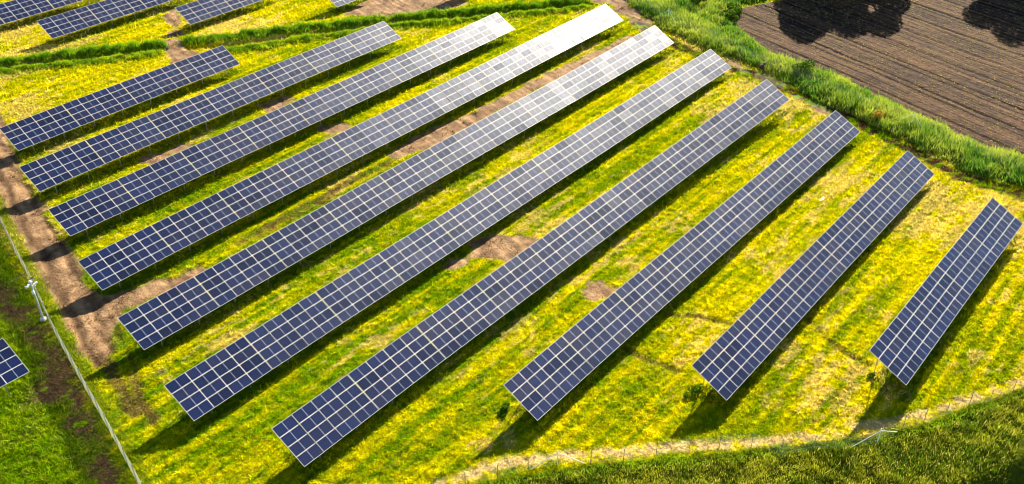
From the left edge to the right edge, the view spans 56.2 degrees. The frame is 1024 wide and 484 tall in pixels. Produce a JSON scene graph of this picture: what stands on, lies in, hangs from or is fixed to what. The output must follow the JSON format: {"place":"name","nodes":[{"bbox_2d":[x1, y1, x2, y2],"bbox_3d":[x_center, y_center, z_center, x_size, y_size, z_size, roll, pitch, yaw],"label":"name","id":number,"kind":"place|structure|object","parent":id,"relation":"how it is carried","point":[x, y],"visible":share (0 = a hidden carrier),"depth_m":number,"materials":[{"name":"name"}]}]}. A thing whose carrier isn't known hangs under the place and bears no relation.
{"place":"outdoors","nodes":[
{"label":"outdoors","id":0,"kind":"place"},
{"bbox_2d":[0,0,844,368],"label":"dirt track","id":1,"kind":"structure","parent":0,"point":[78,304],"depth_m":120.02,"materials":[{"name":"brown soil"}]},
{"bbox_2d":[0,0,1023,483],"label":"grass ground","id":2,"kind":"structure","parent":0,"point":[48,384],"depth_m":103.77,"materials":[{"name":"yellow plant"}]},
{"bbox_2d":[0,338,29,395],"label":"solar table","id":3,"kind":"object","parent":2,"relation":"on","point":[11,370],"visible":1,"depth_m":94.78,"materials":[{"name":"glass"}]},
{"bbox_2d":[0,0,53,24],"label":"solar table","id":4,"kind":"object","parent":2,"relation":"on","point":[12,10],"visible":0.98,"depth_m":173.48,"materials":[{"name":"glass"}]},
{"bbox_2d":[24,277,46,321],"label":"camera mast","id":5,"kind":"object","parent":2,"relation":"on","point":[43,318],"visible":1,"depth_m":102.66,"materials":[{"name":"metal"}]},
{"bbox_2d":[0,105,79,150],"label":"solar table","id":6,"kind":"object","parent":2,"relation":"on","point":[45,126],"visible":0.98,"depth_m":135.58,"materials":[{"name":"blue glass"}]},
{"bbox_2d":[19,140,104,192],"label":"solar table","id":7,"kind":"object","parent":2,"relation":"on","point":[41,179],"visible":0.98,"depth_m":126.32,"materials":[{"name":"glass"}]},
{"bbox_2d":[0,224,133,483],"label":"meadow grass","id":8,"kind":"structure","parent":2,"relation":"on","point":[40,419],"depth_m":92.68,"materials":[{"name":"green plant"}]},
{"bbox_2d":[47,0,88,10],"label":"solar table","id":9,"kind":"object","parent":2,"relation":"on","point":[55,4],"visible":0.94,"depth_m":177.51,"materials":[{"name":"glass"}]},
{"bbox_2d":[37,6,100,39],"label":"solar table","id":10,"kind":"object","parent":2,"relation":"on","point":[58,25],"visible":0.98,"depth_m":167.96,"materials":[{"name":"glass"}]},
{"bbox_2d":[0,217,141,483],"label":"chain link fence","id":11,"kind":"object","parent":2,"relation":"on","point":[91,394],"visible":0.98,"depth_m":95.31,"materials":[{"name":"metal"}]},
{"bbox_2d":[0,47,163,75],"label":"ditch grass","id":12,"kind":"structure","parent":2,"relation":"on","point":[101,59],"depth_m":159.10,"materials":[{"name":"green plant"}]},
{"bbox_2d":[0,37,168,67],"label":"ditch grass","id":13,"kind":"structure","parent":2,"relation":"on","point":[131,45],"depth_m":162.48,"materials":[{"name":"green plant"}]},
{"bbox_2d":[48,180,137,235],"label":"solar table","id":14,"kind":"object","parent":2,"relation":"on","point":[83,209],"visible":0.99,"depth_m":118.37,"materials":[{"name":"glass"}]},
{"bbox_2d":[62,83,137,126],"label":"solar table","id":15,"kind":"object","parent":2,"relation":"on","point":[86,109],"visible":1,"depth_m":141.44,"materials":[{"name":"glass"}]},
{"bbox_2d":[87,0,146,24],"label":"solar table","id":16,"kind":"object","parent":2,"relation":"on","point":[104,11],"visible":0.98,"depth_m":173.48,"materials":[{"name":"glass"}]},
{"bbox_2d":[85,116,165,165],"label":"solar table","id":17,"kind":"object","parent":2,"relation":"on","point":[129,138],"visible":0.97,"depth_m":132.22,"materials":[{"name":"glass"}]},
{"bbox_2d":[78,225,173,289],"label":"solar table","id":18,"kind":"object","parent":2,"relation":"on","point":[113,264],"visible":1,"depth_m":110.07,"materials":[{"name":"glass"}]},
{"bbox_2d":[121,64,190,103],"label":"solar table","id":19,"kind":"object","parent":2,"relation":"on","point":[166,79],"visible":0.99,"depth_m":147.30,"materials":[{"name":"glass"}]},
{"bbox_2d":[117,152,200,203],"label":"solar table","id":20,"kind":"object","parent":2,"relation":"on","point":[160,177],"visible":0.98,"depth_m":124.25,"materials":[{"name":"glass"}]},
{"bbox_2d":[140,0,178,9],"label":"solar table","id":21,"kind":"object","parent":2,"relation":"on","point":[149,3],"visible":0.91,"depth_m":177.67,"materials":[{"name":"glass"}]},
{"bbox_2d":[118,277,218,349],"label":"solar table","id":22,"kind":"object","parent":2,"relation":"on","point":[159,313],"visible":0.99,"depth_m":101.78,"materials":[{"name":"glass"}]},
{"bbox_2d":[147,94,220,139],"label":"solar table","id":23,"kind":"object","parent":2,"relation":"on","point":[172,120],"visible":0.99,"depth_m":138.17,"materials":[{"name":"glass"}]},
{"bbox_2d":[151,193,239,251],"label":"solar table","id":24,"kind":"object","parent":2,"relation":"on","point":[196,222],"visible":0.98,"depth_m":115.98,"materials":[{"name":"glass"}]},
{"bbox_2d":[175,0,232,26],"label":"solar table","id":25,"kind":"object","parent":2,"relation":"on","point":[196,11],"visible":0.98,"depth_m":172.91,"materials":[{"name":"glass"}]},
{"bbox_2d":[174,45,239,84],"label":"solar table","id":26,"kind":"object","parent":2,"relation":"on","point":[197,67],"visible":0.98,"depth_m":153.17,"materials":[{"name":"glass"}]},
{"bbox_2d":[164,336,271,420],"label":"solar table","id":27,"kind":"object","parent":2,"relation":"on","point":[247,357],"visible":0.99,"depth_m":93.61,"materials":[{"name":"glass"}]},
{"bbox_2d":[181,127,257,175],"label":"solar table","id":28,"kind":"object","parent":2,"relation":"on","point":[225,148],"visible":1,"depth_m":130.16,"materials":[{"name":"glass"}]},
{"bbox_2d":[203,73,271,115],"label":"solar table","id":29,"kind":"object","parent":2,"relation":"on","point":[235,94],"visible":0.98,"depth_m":144.09,"materials":[{"name":"glass"}]},
{"bbox_2d":[194,240,286,305],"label":"solar table","id":30,"kind":"object","parent":2,"relation":"on","point":[220,278],"visible":1,"depth_m":107.71,"materials":[{"name":"glass"}]},
{"bbox_2d":[225,0,262,11],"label":"solar table","id":31,"kind":"object","parent":2,"relation":"on","point":[235,4],"visible":0.92,"depth_m":177.23,"materials":[{"name":"glass"}]},
{"bbox_2d":[218,164,298,218],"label":"solar table","id":32,"kind":"object","parent":2,"relation":"on","point":[244,198],"visible":0.99,"depth_m":121.88,"materials":[{"name":"glass"}]},
{"bbox_2d":[238,104,309,149],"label":"solar table","id":33,"kind":"object","parent":2,"relation":"on","point":[272,126],"visible":1,"depth_m":136.05,"materials":[{"name":"glass"}]},
{"bbox_2d":[174,11,389,46],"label":"ditch grass","id":34,"kind":"structure","parent":2,"relation":"on","point":[244,33],"depth_m":170.07,"materials":[{"name":"green plant"}]},
{"bbox_2d":[254,54,317,95],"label":"solar table","id":35,"kind":"object","parent":2,"relation":"on","point":[285,73],"visible":0.99,"depth_m":150.02,"materials":[{"name":"glass"}]},
{"bbox_2d":[244,293,341,368],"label":"solar table","id":36,"kind":"object","parent":2,"relation":"on","point":[273,353],"visible":0.98,"depth_m":99.56,"materials":[{"name":"glass"}]},
{"bbox_2d":[262,206,347,266],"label":"solar table","id":37,"kind":"object","parent":2,"relation":"on","point":[306,239],"visible":1,"depth_m":113.62,"materials":[{"name":"glass"}]},
{"bbox_2d":[224,22,404,53],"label":"ditch grass","id":38,"kind":"structure","parent":2,"relation":"on","point":[306,36],"depth_m":166.63,"materials":[{"name":"green plant"}]},
{"bbox_2d":[278,138,351,187],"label":"solar table","id":39,"kind":"object","parent":2,"relation":"on","point":[315,162],"visible":0.98,"depth_m":127.78,"materials":[{"name":"glass"}]},
{"bbox_2d":[291,82,357,125],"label":"solar table","id":40,"kind":"object","parent":2,"relation":"on","point":[336,98],"visible":0.96,"depth_m":141.93,"materials":[{"name":"glass"}]},
{"bbox_2d":[271,375,378,466],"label":"solar table","id":41,"kind":"object","parent":2,"relation":"on","point":[361,405],"visible":0.99,"depth_m":88.53,"materials":[{"name":"glass"}]},
{"bbox_2d":[301,37,361,75],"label":"solar table","id":42,"kind":"object","parent":2,"relation":"on","point":[327,56],"visible":1,"depth_m":155.96,"materials":[{"name":"glass"}]},
{"bbox_2d":[316,254,404,321],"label":"solar table","id":43,"kind":"object","parent":2,"relation":"on","point":[365,288],"visible":1,"depth_m":105.53,"materials":[{"name":"glass"}]},
{"bbox_2d":[324,176,401,231],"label":"solar table","id":44,"kind":"object","parent":2,"relation":"on","point":[361,204],"visible":1,"depth_m":119.50,"materials":[{"name":"glass"}]},
{"bbox_2d":[331,114,400,160],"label":"solar table","id":45,"kind":"object","parent":2,"relation":"on","point":[378,131],"visible":0.99,"depth_m":133.65,"materials":[{"name":"glass"}]},
{"bbox_2d":[339,63,401,103],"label":"solar table","id":46,"kind":"object","parent":2,"relation":"on","point":[368,83],"visible":0.98,"depth_m":147.85,"materials":[{"name":"glass"}]},
{"bbox_2d":[345,21,400,57],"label":"solar table","id":47,"kind":"object","parent":2,"relation":"on","point":[371,38],"visible":0.99,"depth_m":161.88,"materials":[{"name":"glass"}]},
{"bbox_2d":[348,326,445,409],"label":"solar table","id":48,"kind":"object","parent":2,"relation":"on","point":[413,367],"visible":0.98,"depth_m":94.39,"materials":[{"name":"glass"}]},
{"bbox_2d":[381,92,445,135],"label":"solar table","id":49,"kind":"object","parent":2,"relation":"on","point":[418,110],"visible":0.99,"depth_m":139.54,"materials":[{"name":"glass"}]},
{"bbox_2d":[384,45,442,83],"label":"solar table","id":50,"kind":"object","parent":2,"relation":"on","point":[419,60],"visible":1,"depth_m":153.74,"materials":[{"name":"glass"}]},
{"bbox_2d":[379,148,451,199],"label":"solar table","id":51,"kind":"object","parent":2,"relation":"on","point":[426,167],"visible":0.99,"depth_m":125.40,"materials":[{"name":"glass"}]},
{"bbox_2d":[378,219,459,281],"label":"solar table","id":52,"kind":"object","parent":2,"relation":"on","point":[404,264],"visible":0.98,"depth_m":111.45,"materials":[{"name":"glass"}]},
{"bbox_2d":[425,28,480,64],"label":"solar table","id":53,"kind":"object","parent":2,"relation":"on","point":[452,45],"visible":0.97,"depth_m":159.68,"materials":[{"name":"glass"}]},
{"bbox_2d":[426,72,486,114],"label":"solar table","id":54,"kind":"object","parent":2,"relation":"on","point":[451,94],"visible":0.99,"depth_m":145.39,"materials":[{"name":"glass"}]},
{"bbox_2d":[416,284,504,358],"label":"solar table","id":55,"kind":"object","parent":2,"relation":"on","point":[488,312],"visible":1,"depth_m":100.27,"materials":[{"name":"glass"}]},
{"bbox_2d":[430,124,496,171],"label":"solar table","id":56,"kind":"object","parent":2,"relation":"on","point":[474,141],"visible":0.99,"depth_m":131.28,"materials":[{"name":"glass"}]},
{"bbox_2d":[435,188,509,245],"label":"solar table","id":57,"kind":"object","parent":2,"relation":"on","point":[476,213],"visible":0.97,"depth_m":117.35,"materials":[{"name":"glass"}]},
{"bbox_2d":[384,0,590,21],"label":"ditch grass","id":58,"kind":"structure","parent":2,"relation":"on","point":[488,7],"depth_m":178.48,"materials":[{"name":"green plant"}]},
{"bbox_2d":[463,12,514,47],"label":"solar table","id":59,"kind":"object","parent":2,"relation":"on","point":[487,30],"visible":0.99,"depth_m":165.54,"materials":[{"name":"glass"}]},
{"bbox_2d":[392,3,593,28],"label":"ditch grass","id":60,"kind":"structure","parent":2,"relation":"on","point":[458,20],"depth_m":175.74,"materials":[{"name":"green plant"}]},
{"bbox_2d":[467,53,524,92],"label":"solar table","id":61,"kind":"object","parent":2,"relation":"on","point":[496,72],"visible":0.98,"depth_m":151.22,"materials":[{"name":"glass"}]},
{"bbox_2d":[475,101,537,145],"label":"solar table","id":62,"kind":"object","parent":2,"relation":"on","point":[498,128],"visible":0.99,"depth_m":137.15,"materials":[{"name":"glass"}]},
{"bbox_2d":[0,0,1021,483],"bbox_3d":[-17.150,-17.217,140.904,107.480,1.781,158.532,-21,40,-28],"label":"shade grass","id":63,"kind":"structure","parent":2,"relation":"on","point":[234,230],"depth_m":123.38,"materials":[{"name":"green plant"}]},
{"bbox_2d":[476,247,556,313],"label":"solar table","id":64,"kind":"object","parent":2,"relation":"on","point":[540,273],"visible":0.98,"depth_m":106.10,"materials":[{"name":"glass"}]},
{"bbox_2d":[486,159,555,212],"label":"solar table","id":65,"kind":"object","parent":2,"relation":"on","point":[523,184],"visible":0.99,"depth_m":123.22,"materials":[{"name":"glass"}]},
{"bbox_2d":[506,35,559,73],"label":"solar table","id":66,"kind":"object","parent":2,"relation":"on","point":[532,53],"visible":0.97,"depth_m":157.07,"materials":[{"name":"glass"}]},
{"bbox_2d":[518,80,575,122],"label":"solar table","id":67,"kind":"object","parent":2,"relation":"on","point":[556,95],"visible":1,"depth_m":143.01,"materials":[{"name":"glass"}]},
{"bbox_2d":[504,336,593,420],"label":"solar table","id":68,"kind":"object","parent":2,"relation":"on","point":[551,374],"visible":0.98,"depth_m":92.98,"materials":[{"name":"glass"}]},
{"bbox_2d":[532,134,596,182],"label":"solar table","id":69,"kind":"object","parent":2,"relation":"on","point":[572,153],"visible":1,"depth_m":129.12,"materials":[{"name":"glass"}]},
{"bbox_2d":[541,19,592,52],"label":"solar table","id":70,"kind":"object","parent":2,"relation":"on","point":[566,36],"visible":0.98,"depth_m":162.94,"materials":[{"name":"glass"}]},
{"bbox_2d":[530,213,604,274],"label":"solar table","id":71,"kind":"object","parent":2,"relation":"on","point":[569,242],"visible":0.99,"depth_m":111.92,"materials":[{"name":"glass"}]},
{"bbox_2d":[556,61,610,101],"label":"solar table","id":72,"kind":"object","parent":2,"relation":"on","point":[583,80],"visible":1,"depth_m":148.84,"materials":[{"name":"glass"}]},
{"bbox_2d":[575,4,622,37],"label":"solar table","id":73,"kind":"object","parent":2,"relation":"on","point":[599,19],"visible":0.96,"depth_m":168.82,"materials":[{"name":"glass"}]},
{"bbox_2d":[562,292,644,368],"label":"solar table","id":74,"kind":"object","parent":2,"relation":"on","point":[586,345],"visible":1,"depth_m":98.93,"materials":[{"name":"glass"}]},
{"bbox_2d":[574,110,634,155],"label":"solar table","id":75,"kind":"object","parent":2,"relation":"on","point":[604,132],"visible":0.99,"depth_m":134.98,"materials":[{"name":"glass"}]},
{"bbox_2d":[578,182,646,238],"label":"solar table","id":76,"kind":"object","parent":2,"relation":"on","point":[620,196],"visible":0.98,"depth_m":117.75,"materials":[{"name":"glass"}]},
{"bbox_2d":[591,43,643,80],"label":"solar table","id":77,"kind":"object","parent":2,"relation":"on","point":[611,63],"visible":0.97,"depth_m":154.67,"materials":[{"name":"glass"}]},
{"bbox_2d":[613,88,669,130],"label":"solar table","id":78,"kind":"object","parent":2,"relation":"on","point":[638,111],"visible":0.99,"depth_m":140.80,"materials":[{"name":"glass"}]},
{"bbox_2d":[624,25,673,61],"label":"solar table","id":79,"kind":"object","parent":2,"relation":"on","point":[639,44],"visible":0.98,"depth_m":160.50,"materials":[{"name":"glass"}]},
{"bbox_2d":[615,254,690,322],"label":"solar table","id":80,"kind":"object","parent":2,"relation":"on","point":[630,292],"visible":0.99,"depth_m":104.89,"materials":[{"name":"glass"}]},
{"bbox_2d":[621,154,685,207],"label":"solar table","id":81,"kind":"object","parent":2,"relation":"on","point":[645,191],"visible":0.99,"depth_m":123.51,"materials":[{"name":"glass"}]},
{"bbox_2d":[648,67,701,107],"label":"solar table","id":82,"kind":"object","parent":2,"relation":"on","point":[669,95],"visible":0.99,"depth_m":146.64,"materials":[{"name":"glass"}]},
{"bbox_2d":[662,127,722,177],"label":"solar table","id":83,"kind":"object","parent":2,"relation":"on","point":[702,143],"visible":0.99,"depth_m":129.28,"materials":[{"name":"glass"}]},
{"bbox_2d":[687,383,704,396],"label":"weed clump","id":84,"kind":"object","parent":2,"relation":"on","point":[696,387],"visible":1,"depth_m":94.52,"materials":[{"name":"green plant"}]},
{"bbox_2d":[662,219,731,281],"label":"solar table","id":85,"kind":"object","parent":2,"relation":"on","point":[687,258],"visible":0.99,"depth_m":110.84,"materials":[{"name":"glass"}]},
{"bbox_2d":[681,49,731,86],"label":"solar table","id":86,"kind":"object","parent":2,"relation":"on","point":[710,65],"visible":0.98,"depth_m":152.52,"materials":[{"name":"glass"}]},
{"bbox_2d":[716,9,738,20],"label":"bush","id":87,"kind":"object","parent":2,"relation":"on","point":[729,14],"visible":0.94,"depth_m":174.12,"materials":[{"name":"green plant"}]},
{"bbox_2d":[699,103,756,151],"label":"solar table","id":88,"kind":"object","parent":2,"relation":"on","point":[721,130],"visible":0.98,"depth_m":134.99,"materials":[{"name":"glass"}]},
{"bbox_2d":[433,379,1023,483],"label":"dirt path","id":89,"kind":"structure","parent":2,"relation":"on","point":[891,431],"depth_m":87.42,"materials":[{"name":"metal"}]},
{"bbox_2d":[692,320,770,400],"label":"solar table","id":90,"kind":"object","parent":2,"relation":"on","point":[722,367],"visible":1,"depth_m":94.87,"materials":[{"name":"glass"}]},
{"bbox_2d":[704,188,768,245],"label":"solar table","id":91,"kind":"object","parent":2,"relation":"on","point":[721,216],"visible":0.98,"depth_m":116.75,"materials":[{"name":"glass"}]},
{"bbox_2d":[478,388,1023,483],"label":"rough grass","id":92,"kind":"structure","parent":2,"relation":"on","point":[927,454],"depth_m":86.94,"materials":[{"name":"green plant"}]},
{"bbox_2d":[735,79,788,125],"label":"solar table","id":93,"kind":"object","parent":2,"relation":"on","point":[764,99],"visible":0.98,"depth_m":140.71,"materials":[{"name":"glass"}]},
{"bbox_2d":[742,160,801,212],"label":"solar table","id":94,"kind":"object","parent":2,"relation":"on","point":[755,188],"visible":0.96,"depth_m":122.67,"materials":[{"name":"glass"}]},
{"bbox_2d":[738,278,810,350],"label":"solar table","id":95,"kind":"object","parent":2,"relation":"on","point":[767,304],"visible":0.98,"depth_m":100.81,"materials":[{"name":"glass"}]},
{"bbox_2d":[791,58,815,76],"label":"bush","id":96,"kind":"object","parent":2,"relation":"on","point":[806,63],"visible":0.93,"depth_m":153.71,"materials":[{"name":"green plant"}]},
{"bbox_2d":[776,134,831,183],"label":"solar table","id":97,"kind":"object","parent":2,"relation":"on","point":[794,161],"visible":0.99,"depth_m":128.56,"materials":[{"name":"glass"}]},
{"bbox_2d":[780,240,846,306],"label":"solar table","id":98,"kind":"object","parent":2,"relation":"on","point":[799,271],"visible":0.99,"depth_m":106.72,"materials":[{"name":"glass"}]},
{"bbox_2d":[627,0,1023,188],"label":"hedgerow grass","id":99,"kind":"structure","parent":2,"relation":"on","point":[920,130],"depth_m":148.75,"materials":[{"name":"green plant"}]},
{"bbox_2d":[808,111,859,156],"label":"solar table","id":100,"kind":"object","parent":2,"relation":"on","point":[832,145],"visible":1,"depth_m":134.45,"materials":[{"name":"glass"}]},
{"bbox_2d":[817,207,878,267],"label":"solar table","id":101,"kind":"object","parent":2,"relation":"on","point":[839,231],"visible":0.98,"depth_m":112.61,"materials":[{"name":"glass"}]},
{"bbox_2d":[851,177,907,233],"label":"solar table","id":102,"kind":"object","parent":2,"relation":"on","point":[864,207],"visible":0.97,"depth_m":118.54,"materials":[{"name":"glass"}]},
{"bbox_2d":[869,306,939,384],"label":"solar table","id":103,"kind":"object","parent":2,"relation":"on","point":[905,364],"visible":1,"depth_m":94.89,"materials":[{"name":"glass"}]},
{"bbox_2d":[881,151,933,201],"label":"solar table","id":104,"kind":"object","parent":2,"relation":"on","point":[902,168],"visible":0.98,"depth_m":124.47,"materials":[{"name":"glass"}]},
{"bbox_2d":[905,266,969,337],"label":"solar table","id":105,"kind":"object","parent":2,"relation":"on","point":[942,294],"visible":0.99,"depth_m":100.81,"materials":[{"name":"glass"}]},
{"bbox_2d":[937,230,997,294],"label":"solar table","id":106,"kind":"object","parent":2,"relation":"on","point":[962,268],"visible":0.99,"depth_m":106.77,"materials":[{"name":"glass"}]},
{"bbox_2d":[967,197,1022,256],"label":"solar table","id":107,"kind":"object","parent":2,"relation":"on","point":[995,242],"visible":0.98,"depth_m":112.72,"materials":[{"name":"glass"}]},
{"bbox_2d":[722,0,1023,154],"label":"ploughed field","id":108,"kind":"structure","parent":0,"point":[911,76],"depth_m":164.00,"materials":[{"name":"soil"}]},
{"bbox_2d":[735,0,1023,151],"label":"crop seedlings","id":109,"kind":"object","parent":108,"relation":"on","point":[918,53],"visible":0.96,"depth_m":164.48,"materials":[{"name":"green plant"}]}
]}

